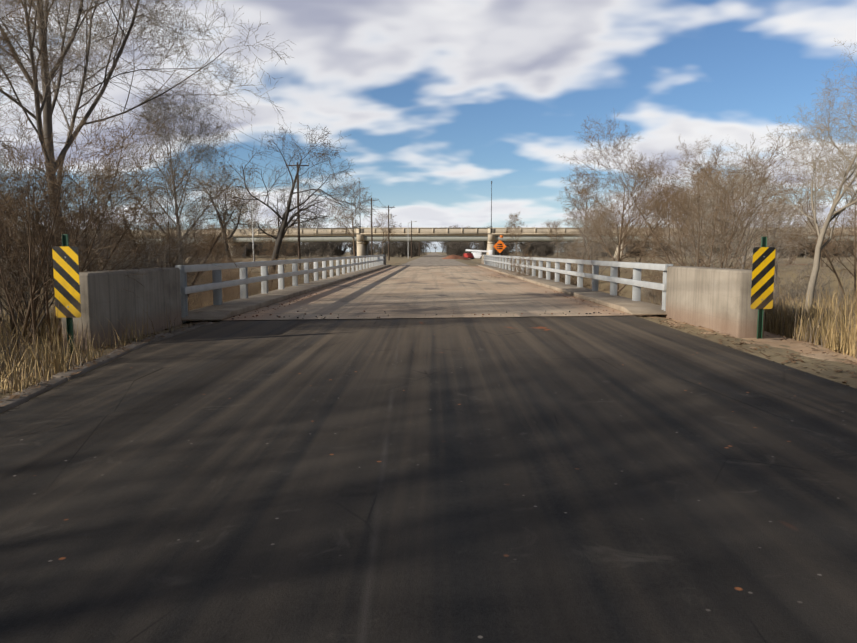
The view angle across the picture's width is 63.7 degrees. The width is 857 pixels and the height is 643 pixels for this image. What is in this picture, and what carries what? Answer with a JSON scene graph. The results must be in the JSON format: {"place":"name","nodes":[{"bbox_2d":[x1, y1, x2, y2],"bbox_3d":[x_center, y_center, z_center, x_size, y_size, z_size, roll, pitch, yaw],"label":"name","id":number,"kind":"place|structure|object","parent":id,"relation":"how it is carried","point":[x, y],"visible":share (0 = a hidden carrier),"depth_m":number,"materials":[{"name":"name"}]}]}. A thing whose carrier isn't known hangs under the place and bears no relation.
{"place":"outdoors","nodes":[
{"label":"outdoors","id":0,"kind":"place"},
{"bbox_2d":[61,255,764,350],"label":"bridge end walls","id":1,"kind":"structure","parent":0,"point":[717,299],"depth_m":11.76,"materials":[{"name":"grey concrete"}]},
{"bbox_2d":[0,316,856,642],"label":"asphalt road","id":2,"kind":"structure","parent":0,"point":[534,480],"depth_m":3.94,"materials":[{"name":"black asphalt"}]},
{"bbox_2d":[0,252,856,413],"bbox_3d":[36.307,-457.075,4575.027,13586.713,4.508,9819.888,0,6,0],"label":"ground","id":3,"kind":"structure","parent":0,"point":[768,351],"depth_m":64.55,"materials":[{"name":"brown soil"}]},
{"bbox_2d":[0,148,35,240],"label":"tree","id":4,"kind":"object","parent":3,"relation":"on","point":[13,175],"visible":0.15,"depth_m":52.72,"materials":[{"name":"brown plant"}]},
{"bbox_2d":[0,0,76,171],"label":"tree","id":5,"kind":"object","parent":3,"relation":"on","point":[12,55],"visible":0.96,"depth_m":12.35,"materials":[{"name":"brown plant"}]},
{"bbox_2d":[0,165,92,309],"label":"dark oak tree","id":6,"kind":"object","parent":3,"relation":"on","point":[60,203],"visible":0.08,"depth_m":54.70,"materials":[{"name":"brown plant"}]},
{"bbox_2d":[0,165,118,347],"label":"brush","id":7,"kind":"object","parent":3,"relation":"on","point":[27,292],"visible":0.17,"depth_m":11.72,"materials":[{"name":"brown plant"}]},
{"bbox_2d":[0,104,124,345],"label":"tree","id":8,"kind":"object","parent":3,"relation":"on","point":[38,258],"visible":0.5,"depth_m":10.76,"materials":[{"name":"brown plant"}]},
{"bbox_2d":[52,234,80,353],"bbox_3d":[-5.089,-0.176,9.766,0.370,2.100,0.041,0,6,3],"label":"object marker","id":9,"kind":"object","parent":3,"relation":"on","point":[66,274],"visible":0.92,"depth_m":9.71,"materials":[{"name":"yellow metal"}]},
{"bbox_2d":[0,160,137,333],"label":"brush","id":10,"kind":"object","parent":3,"relation":"on","point":[73,237],"visible":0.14,"depth_m":12.78,"materials":[{"name":"brown plant"}]},
{"bbox_2d":[0,247,143,309],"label":"brush","id":11,"kind":"object","parent":3,"relation":"on","point":[39,296],"visible":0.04,"depth_m":29.04,"materials":[{"name":"brown plant"}]},
{"bbox_2d":[0,107,180,350],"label":"tree","id":12,"kind":"object","parent":3,"relation":"on","point":[32,279],"visible":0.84,"depth_m":10.60,"materials":[{"name":"brown plant"}]},
{"bbox_2d":[2,192,187,271],"bbox_3d":[-7.598,-1.327,15.540,4.120,3.194,2.179,-3,6,-26],"label":"brush","id":13,"kind":"object","parent":3,"relation":"on","point":[154,228],"visible":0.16,"depth_m":15.69,"materials":[{"name":"brown plant"}]},
{"bbox_2d":[60,157,148,243],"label":"tree","id":14,"kind":"object","parent":3,"relation":"on","point":[80,173],"visible":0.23,"depth_m":69.41,"materials":[{"name":"brown plant"}]},
{"bbox_2d":[0,322,212,412],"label":"curb","id":15,"kind":"structure","parent":3,"relation":"on","point":[60,378],"depth_m":7.80,"materials":[{"name":"concrete"}]},
{"bbox_2d":[0,132,219,347],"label":"tree","id":16,"kind":"object","parent":3,"relation":"on","point":[22,320],"visible":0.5,"depth_m":11.29,"materials":[{"name":"brown plant"}]},
{"bbox_2d":[77,207,191,281],"bbox_3d":[-6.145,-1.039,14.370,2.589,2.810,2.972,1,6,10],"label":"brush","id":17,"kind":"object","parent":3,"relation":"on","point":[152,262],"visible":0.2,"depth_m":14.41,"materials":[{"name":"brown plant"}]},
{"bbox_2d":[97,218,192,283],"bbox_3d":[-6.402,-1.047,15.464,2.412,2.617,2.769,1,6,11],"label":"brush","id":18,"kind":"object","parent":3,"relation":"on","point":[138,256],"visible":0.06,"depth_m":15.11,"materials":[{"name":"brown plant"}]},
{"bbox_2d":[0,0,293,243],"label":"tree","id":19,"kind":"object","parent":3,"relation":"on","point":[47,109],"visible":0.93,"depth_m":15.00,"materials":[{"name":"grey plant"}]},
{"bbox_2d":[98,194,223,293],"bbox_3d":[-6.088,-1.335,15.503,2.976,3.229,3.416,-2,6,-22],"label":"brush","id":20,"kind":"object","parent":3,"relation":"on","point":[178,246],"visible":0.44,"depth_m":15.18,"materials":[{"name":"brown plant"}]},
{"bbox_2d":[143,217,184,265],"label":"brush","id":21,"kind":"object","parent":3,"relation":"on","point":[164,236],"visible":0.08,"depth_m":60.63,"materials":[{"name":"brown plant"}]},
{"bbox_2d":[89,74,256,264],"bbox_3d":[-6.423,-2.969,17.286,4.312,6.090,3.816,5,8,43],"label":"tree","id":22,"kind":"object","parent":3,"relation":"on","point":[150,119],"visible":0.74,"depth_m":16.68,"materials":[{"name":"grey plant"}]},
{"bbox_2d":[59,149,296,298],"bbox_3d":[-5.493,-1.778,15.555,5.199,4.031,2.749,-2,6,-19],"label":"tree","id":23,"kind":"object","parent":3,"relation":"on","point":[168,225],"visible":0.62,"depth_m":15.44,"materials":[{"name":"brown plant"}]},
{"bbox_2d":[185,220,226,264],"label":"brush","id":24,"kind":"object","parent":3,"relation":"on","point":[207,241],"visible":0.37,"depth_m":62.64,"materials":[{"name":"brown plant"}]},
{"bbox_2d":[146,158,267,262],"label":"dark oak tree","id":25,"kind":"object","parent":3,"relation":"on","point":[223,219],"visible":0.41,"depth_m":71.83,"materials":[{"name":"brown plant"}]},
{"bbox_2d":[158,252,259,309],"bbox_3d":[-10.192,-0.551,30.125,3.631,5.324,6.867,3,6,25],"label":"brush","id":26,"kind":"object","parent":3,"relation":"on","point":[223,290],"visible":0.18,"depth_m":31.05,"materials":[{"name":"brown plant"}]},
{"bbox_2d":[182,226,239,262],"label":"brush","id":27,"kind":"object","parent":3,"relation":"on","point":[224,243],"visible":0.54,"depth_m":63.19,"materials":[{"name":"brown plant"}]},
{"bbox_2d":[198,220,241,261],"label":"brush","id":28,"kind":"object","parent":3,"relation":"on","point":[218,237],"visible":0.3,"depth_m":83.64,"materials":[{"name":"brown plant"}]},
{"bbox_2d":[183,262,256,304],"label":"brush","id":29,"kind":"object","parent":3,"relation":"on","point":[224,288],"visible":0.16,"depth_m":48.79,"materials":[{"name":"brown plant"}]},
{"bbox_2d":[190,235,252,288],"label":"brush","id":30,"kind":"object","parent":3,"relation":"on","point":[242,250],"visible":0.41,"depth_m":59.17,"materials":[{"name":"brown plant"}]},
{"bbox_2d":[176,238,286,310],"bbox_3d":[-7.155,-0.881,23.323,4.953,3.840,2.619,3,7,28],"label":"brush","id":31,"kind":"object","parent":3,"relation":"on","point":[208,298],"visible":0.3,"depth_m":23.39,"materials":[{"name":"brown plant"}]},
{"bbox_2d":[205,250,260,296],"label":"brush","id":32,"kind":"object","parent":3,"relation":"on","point":[239,270],"visible":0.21,"depth_m":51.24,"materials":[{"name":"brown plant"}]},
{"bbox_2d":[217,185,281,261],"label":"tree","id":33,"kind":"object","parent":3,"relation":"on","point":[254,207],"visible":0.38,"depth_m":99.66,"materials":[{"name":"brown plant"}]},
{"bbox_2d":[246,243,261,256],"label":"tree","id":34,"kind":"object","parent":3,"relation":"on","point":[249,252],"visible":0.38,"depth_m":221.50,"materials":[{"name":"brown plant"}]},
{"bbox_2d":[205,255,311,293],"bbox_3d":[-10.053,-1.232,42.810,7.481,5.800,3.956,2,6,15],"label":"brush","id":35,"kind":"object","parent":3,"relation":"on","point":[276,283],"visible":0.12,"depth_m":42.01,"materials":[{"name":"brown plant"}]},
{"bbox_2d":[252,265,290,289],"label":"brush","id":36,"kind":"object","parent":3,"relation":"on","point":[270,280],"visible":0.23,"depth_m":59.09,"materials":[{"name":"brown plant"}]},
{"bbox_2d":[257,220,300,271],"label":"brush","id":37,"kind":"object","parent":3,"relation":"on","point":[270,247],"visible":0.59,"depth_m":62.40,"materials":[{"name":"brown plant"}]},
{"bbox_2d":[197,122,374,288],"bbox_3d":[-10.953,-9.233,58.884,14.196,14.797,10.940,4,7,32],"label":"dark oak tree","id":38,"kind":"object","parent":3,"relation":"on","point":[284,224],"visible":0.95,"depth_m":58.78,"materials":[{"name":"brown plant"}]},
{"bbox_2d":[268,265,310,289],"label":"brush","id":39,"kind":"object","parent":3,"relation":"on","point":[284,279],"visible":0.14,"depth_m":57.54,"materials":[{"name":"brown plant"}]},
{"bbox_2d":[279,242,301,256],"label":"tree","id":40,"kind":"object","parent":3,"relation":"on","point":[285,250],"visible":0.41,"depth_m":225.35,"materials":[{"name":"brown plant"}]},
{"bbox_2d":[287,242,309,255],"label":"tree","id":41,"kind":"object","parent":3,"relation":"on","point":[302,249],"visible":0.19,"depth_m":251.64,"materials":[{"name":"brown plant"}]},
{"bbox_2d":[300,242,325,256],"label":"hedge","id":42,"kind":"object","parent":3,"relation":"on","point":[310,249],"visible":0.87,"depth_m":219.89,"materials":[{"name":"brown plant"}]},
{"bbox_2d":[298,240,334,280],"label":"brush","id":43,"kind":"object","parent":3,"relation":"on","point":[313,256],"visible":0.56,"depth_m":61.89,"materials":[{"name":"brown plant"}]},
{"bbox_2d":[307,242,333,256],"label":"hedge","id":44,"kind":"object","parent":3,"relation":"on","point":[323,251],"visible":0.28,"depth_m":239.06,"materials":[{"name":"brown plant"}]},
{"bbox_2d":[323,242,338,256],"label":"tree","id":45,"kind":"object","parent":3,"relation":"on","point":[331,253],"visible":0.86,"depth_m":236.47,"materials":[{"name":"brown plant"}]},
{"bbox_2d":[252,195,416,261],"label":"street light poles","id":46,"kind":"object","parent":3,"relation":"on","point":[253,233],"visible":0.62,"depth_m":91.46,"materials":[{"name":"grey metal"}]},
{"bbox_2d":[326,242,347,256],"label":"tree","id":47,"kind":"object","parent":3,"relation":"on","point":[341,252],"visible":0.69,"depth_m":243.06,"materials":[{"name":"brown plant"}]},
{"bbox_2d":[329,177,371,262],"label":"tree","id":48,"kind":"object","parent":3,"relation":"on","point":[344,217],"visible":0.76,"depth_m":95.32,"materials":[{"name":"brown plant"}]},
{"bbox_2d":[349,242,369,255],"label":"tree","id":49,"kind":"object","parent":3,"relation":"on","point":[351,246],"visible":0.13,"depth_m":238.83,"materials":[{"name":"brown plant"}]},
{"bbox_2d":[373,242,391,256],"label":"hedge","id":50,"kind":"object","parent":3,"relation":"on","point":[379,249],"visible":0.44,"depth_m":264.76,"materials":[{"name":"brown plant"}]},
{"bbox_2d":[372,212,398,254],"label":"tree","id":51,"kind":"object","parent":3,"relation":"on","point":[383,229],"visible":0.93,"depth_m":183.53,"materials":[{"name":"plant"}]},
{"bbox_2d":[390,242,418,256],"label":"hedge","id":52,"kind":"object","parent":3,"relation":"on","point":[399,250],"visible":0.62,"depth_m":236.98,"materials":[{"name":"brown plant"}]},
{"bbox_2d":[182,266,630,320],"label":"bridge deck","id":53,"kind":"structure","parent":3,"relation":"on","point":[422,291],"depth_m":19.79,"materials":[{"name":"grey concrete"}]},
{"bbox_2d":[182,264,666,319],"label":"bridge kerbs","id":54,"kind":"structure","parent":53,"relation":"on","point":[227,309],"depth_m":18.80,"materials":[{"name":"concrete"}]},
{"bbox_2d":[175,255,672,323],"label":"bridge rails","id":55,"kind":"object","parent":54,"relation":"on","point":[217,285],"visible":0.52,"depth_m":20.59,"materials":[{"name":"silver metal"}]},
{"bbox_2d":[232,291,620,318],"bbox_3d":[0.181,-0.543,18.801,8.485,0.024,9.863,0,6,0],"label":"deck debris","id":56,"kind":"object","parent":53,"relation":"on","point":[384,311],"visible":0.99,"depth_m":15.15,"materials":[{"name":"brown soil"}]},
{"bbox_2d":[407,242,431,256],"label":"hedge","id":57,"kind":"object","parent":3,"relation":"on","point":[421,245],"visible":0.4,"depth_m":254.97,"materials":[{"name":"brown plant"}]},
{"bbox_2d":[0,275,856,394],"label":"dry grass verges","id":58,"kind":"structure","parent":3,"relation":"on","point":[833,328],"depth_m":10.38,"materials":[{"name":"beige plant"}]},
{"bbox_2d":[0,315,856,405],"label":"road shoulder","id":59,"kind":"object","parent":3,"relation":"on","point":[14,396],"visible":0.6,"depth_m":9.43,"materials":[{"name":"brown soil"}]},
{"bbox_2d":[441,242,465,255],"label":"tree","id":60,"kind":"object","parent":3,"relation":"on","point":[449,249],"visible":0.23,"depth_m":274.14,"materials":[{"name":"brown plant"}]},
{"bbox_2d":[442,255,470,259],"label":"dirt pile","id":61,"kind":"object","parent":3,"relation":"on","point":[455,257],"visible":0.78,"depth_m":136.48,"materials":[{"name":"brown soil"}]},
{"bbox_2d":[449,242,473,255],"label":"hedge","id":62,"kind":"object","parent":3,"relation":"on","point":[460,251],"visible":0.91,"depth_m":226.49,"materials":[{"name":"brown plant"}]},
{"bbox_2d":[80,227,856,257],"bbox_3d":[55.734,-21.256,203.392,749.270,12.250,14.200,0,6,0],"label":"overpass","id":63,"kind":"object","parent":3,"relation":"on","point":[489,237],"visible":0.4,"depth_m":196.78,"materials":[{"name":"concrete"}]},
{"bbox_2d":[97,181,756,227],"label":"overpass lamp posts","id":64,"kind":"object","parent":63,"relation":"on","point":[491,206],"visible":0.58,"depth_m":196.29,"materials":[{"name":"black metal"}]},
{"bbox_2d":[463,253,473,258],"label":"car","id":65,"kind":"object","parent":3,"relation":"on","point":[469,255],"visible":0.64,"depth_m":143.31,"materials":[{"name":"red paint"}]},
{"bbox_2d":[464,244,480,252],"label":"hedge","id":66,"kind":"object","parent":3,"relation":"on","point":[476,247],"visible":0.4,"depth_m":230.48,"materials":[{"name":"plant"}]},
{"bbox_2d":[466,249,492,258],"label":"boom lift","id":67,"kind":"object","parent":3,"relation":"on","point":[477,253],"visible":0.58,"depth_m":150.34,"materials":[{"name":"white paint"}]},
{"bbox_2d":[493,235,506,252],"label":"road work sign","id":68,"kind":"object","parent":3,"relation":"on","point":[499,246],"visible":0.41,"depth_m":87.34,"materials":[{"name":"orange metal"}]},
{"bbox_2d":[495,242,509,255],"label":"hedge","id":69,"kind":"object","parent":3,"relation":"on","point":[498,253],"visible":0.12,"depth_m":243.75,"materials":[{"name":"plant"}]},
{"bbox_2d":[503,212,524,255],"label":"tree","id":70,"kind":"object","parent":3,"relation":"on","point":[514,219],"visible":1,"depth_m":189.04,"materials":[{"name":"brown plant"}]},
{"bbox_2d":[515,242,536,255],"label":"hedge","id":71,"kind":"object","parent":3,"relation":"on","point":[529,246],"visible":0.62,"depth_m":241.54,"materials":[{"name":"brown plant"}]},
{"bbox_2d":[532,242,557,256],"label":"hedge","id":72,"kind":"object","parent":3,"relation":"on","point":[546,247],"visible":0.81,"depth_m":228.20,"materials":[{"name":"brown plant"}]},
{"bbox_2d":[491,239,607,286],"bbox_3d":[6.953,-1.480,36.688,7.672,5.948,4.057,-3,7,-28],"label":"brush","id":73,"kind":"object","parent":3,"relation":"on","point":[519,270],"visible":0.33,"depth_m":36.03,"materials":[{"name":"brown plant"}]},
{"bbox_2d":[546,219,564,257],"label":"tree","id":74,"kind":"object","parent":3,"relation":"on","point":[556,237],"visible":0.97,"depth_m":188.74,"materials":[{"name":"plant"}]},
{"bbox_2d":[548,242,564,256],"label":"hedge","id":75,"kind":"object","parent":3,"relation":"on","point":[554,252],"visible":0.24,"depth_m":259.99,"materials":[{"name":"brown plant"}]},
{"bbox_2d":[536,256,590,286],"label":"brush","id":76,"kind":"object","parent":3,"relation":"on","point":[570,276],"visible":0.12,"depth_m":45.24,"materials":[{"name":"brown plant"}]},
{"bbox_2d":[551,264,609,291],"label":"brush","id":77,"kind":"object","parent":3,"relation":"on","point":[585,281],"visible":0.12,"depth_m":44.62,"materials":[{"name":"brown plant"}]},
{"bbox_2d":[560,184,602,266],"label":"tree","id":78,"kind":"object","parent":3,"relation":"on","point":[571,213],"visible":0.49,"depth_m":88.47,"materials":[{"name":"brown plant"}]},
{"bbox_2d":[549,197,629,288],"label":"tree","id":79,"kind":"object","parent":3,"relation":"on","point":[595,238],"visible":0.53,"depth_m":52.25,"materials":[{"name":"brown plant"}]},
{"bbox_2d":[558,169,620,257],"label":"tree","id":80,"kind":"object","parent":3,"relation":"on","point":[579,192],"visible":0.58,"depth_m":64.08,"materials":[{"name":"brown plant"}]},
{"bbox_2d":[557,108,718,295],"bbox_3d":[11.276,-4.837,38.318,9.765,13.361,7.490,-5,8,-41],"label":"tree","id":81,"kind":"object","parent":3,"relation":"on","point":[634,209],"visible":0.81,"depth_m":38.12,"materials":[{"name":"brown plant"}]},
{"bbox_2d":[627,242,657,256],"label":"hedge","id":82,"kind":"object","parent":3,"relation":"on","point":[638,250],"visible":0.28,"depth_m":216.09,"materials":[{"name":"brown plant"}]},
{"bbox_2d":[641,275,662,303],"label":"brush","id":83,"kind":"object","parent":3,"relation":"on","point":[651,291],"visible":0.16,"depth_m":58.74,"materials":[{"name":"brown plant"}]},
{"bbox_2d":[641,262,676,304],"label":"brush","id":84,"kind":"object","parent":3,"relation":"on","point":[650,292],"visible":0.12,"depth_m":56.81,"materials":[{"name":"brown plant"}]},
{"bbox_2d":[641,257,708,305],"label":"brush","id":85,"kind":"object","parent":3,"relation":"on","point":[652,296],"visible":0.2,"depth_m":39.28,"materials":[{"name":"brown plant"}]},
{"bbox_2d":[622,134,750,282],"bbox_3d":[17.058,-5.576,45.795,7.884,14.065,10.279,-1,6,-8],"label":"tree","id":86,"kind":"object","parent":3,"relation":"on","point":[693,174],"visible":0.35,"depth_m":45.57,"materials":[{"name":"brown plant"}]},
{"bbox_2d":[628,173,744,271],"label":"tree","id":87,"kind":"object","parent":3,"relation":"on","point":[676,232],"visible":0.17,"depth_m":57.59,"materials":[{"name":"brown plant"}]},
{"bbox_2d":[569,128,820,269],"bbox_3d":[7.286,-2.617,19.376,3.658,5.364,6.918,-5,7,-39],"label":"tree","id":88,"kind":"object","parent":3,"relation":"on","point":[715,217],"visible":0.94,"depth_m":18.51,"materials":[{"name":"brown plant"}]},
{"bbox_2d":[669,165,762,267],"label":"tree","id":89,"kind":"object","parent":3,"relation":"on","point":[727,197],"visible":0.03,"depth_m":72.45,"materials":[{"name":"brown plant"}]},
{"bbox_2d":[678,160,808,269],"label":"tree","id":90,"kind":"object","parent":3,"relation":"on","point":[732,224],"visible":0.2,"depth_m":40.53,"materials":[{"name":"brown plant"}]},
{"bbox_2d":[661,141,841,278],"bbox_3d":[14.063,-2.859,30.524,6.486,10.354,7.331,-2,6,-21],"label":"tree","id":91,"kind":"object","parent":3,"relation":"on","point":[761,192],"visible":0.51,"depth_m":30.69,"materials":[{"name":"brown plant"}]},
{"bbox_2d":[650,317,856,365],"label":"dirt shoulder","id":92,"kind":"object","parent":3,"relation":"on","point":[773,340],"visible":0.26,"depth_m":10.65},
{"bbox_2d":[750,237,775,338],"bbox_3d":[5.422,-0.325,11.245,0.370,2.100,0.041,0,6,-3],"label":"object marker","id":93,"kind":"object","parent":3,"relation":"on","point":[763,269],"visible":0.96,"depth_m":11.20,"materials":[{"name":"yellow metal"}]},
{"bbox_2d":[701,253,856,311],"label":"brush","id":94,"kind":"object","parent":3,"relation":"on","point":[801,278],"visible":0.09,"depth_m":29.36,"materials":[{"name":"brown plant"}]},
{"bbox_2d":[721,168,849,306],"bbox_3d":[27.729,-6.261,55.655,9.033,11.892,9.796,-1,6,-11],"label":"tree","id":95,"kind":"object","parent":3,"relation":"on","point":[804,198],"visible":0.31,"depth_m":54.37,"materials":[{"name":"brown plant"}]},
{"bbox_2d":[717,132,856,299],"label":"tree","id":96,"kind":"object","parent":3,"relation":"on","point":[850,250],"visible":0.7,"depth_m":20.00,"materials":[{"name":"brown plant"}]},
{"bbox_2d":[776,217,808,263],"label":"brush","id":97,"kind":"object","parent":3,"relation":"on","point":[788,243],"visible":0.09,"depth_m":88.78,"materials":[{"name":"brown plant"}]},
{"bbox_2d":[770,219,822,263],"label":"brush","id":98,"kind":"object","parent":3,"relation":"on","point":[797,235],"visible":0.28,"depth_m":86.56,"materials":[{"name":"brown plant"}]},
{"bbox_2d":[760,79,856,208],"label":"tree","id":99,"kind":"object","parent":3,"relation":"on","point":[825,167],"visible":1,"depth_m":12.70,"materials":[{"name":"beige plant"}]},
{"bbox_2d":[762,38,856,316],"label":"tree","id":100,"kind":"object","parent":3,"relation":"on","point":[816,263],"visible":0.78,"depth_m":14.67,"materials":[{"name":"beige plant"}]},
{"bbox_2d":[773,237,856,311],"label":"brush","id":101,"kind":"object","parent":3,"relation":"on","point":[803,292],"visible":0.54,"depth_m":22.01,"materials":[{"name":"brown plant"}]},
{"bbox_2d":[802,213,828,257],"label":"shrub","id":102,"kind":"object","parent":3,"relation":"on","point":[811,232],"visible":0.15,"depth_m":189.07,"materials":[{"name":"brown plant"}]},
{"bbox_2d":[793,277,840,306],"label":"brush","id":103,"kind":"object","parent":3,"relation":"on","point":[822,291],"visible":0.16,"depth_m":50.97,"materials":[{"name":"brown plant"}]},
{"bbox_2d":[801,229,841,266],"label":"brush","id":104,"kind":"object","parent":3,"relation":"on","point":[829,247],"visible":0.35,"depth_m":76.10,"materials":[{"name":"brown plant"}]},
{"bbox_2d":[823,147,856,242],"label":"shrub","id":105,"kind":"object","parent":3,"relation":"on","point":[845,210],"visible":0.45,"depth_m":45.45,"materials":[{"name":"brown plant"}]},
{"bbox_2d":[837,202,856,256],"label":"shrub","id":106,"kind":"object","parent":3,"relation":"on","point":[852,216],"visible":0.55,"depth_m":118.61,"materials":[{"name":"brown plant"}]},
{"bbox_2d":[0,0,856,251],"label":"sky","id":107,"kind":"structure","parent":0,"point":[434,102],"materials":[{"name":"blue"}]},
{"bbox_2d":[399,252,468,265],"bbox_3d":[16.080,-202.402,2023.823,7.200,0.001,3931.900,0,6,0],"label":"road","id":108,"kind":"structure","parent":0,"point":[433,259],"depth_m":91.02,"materials":[{"name":"grey asphalt"}]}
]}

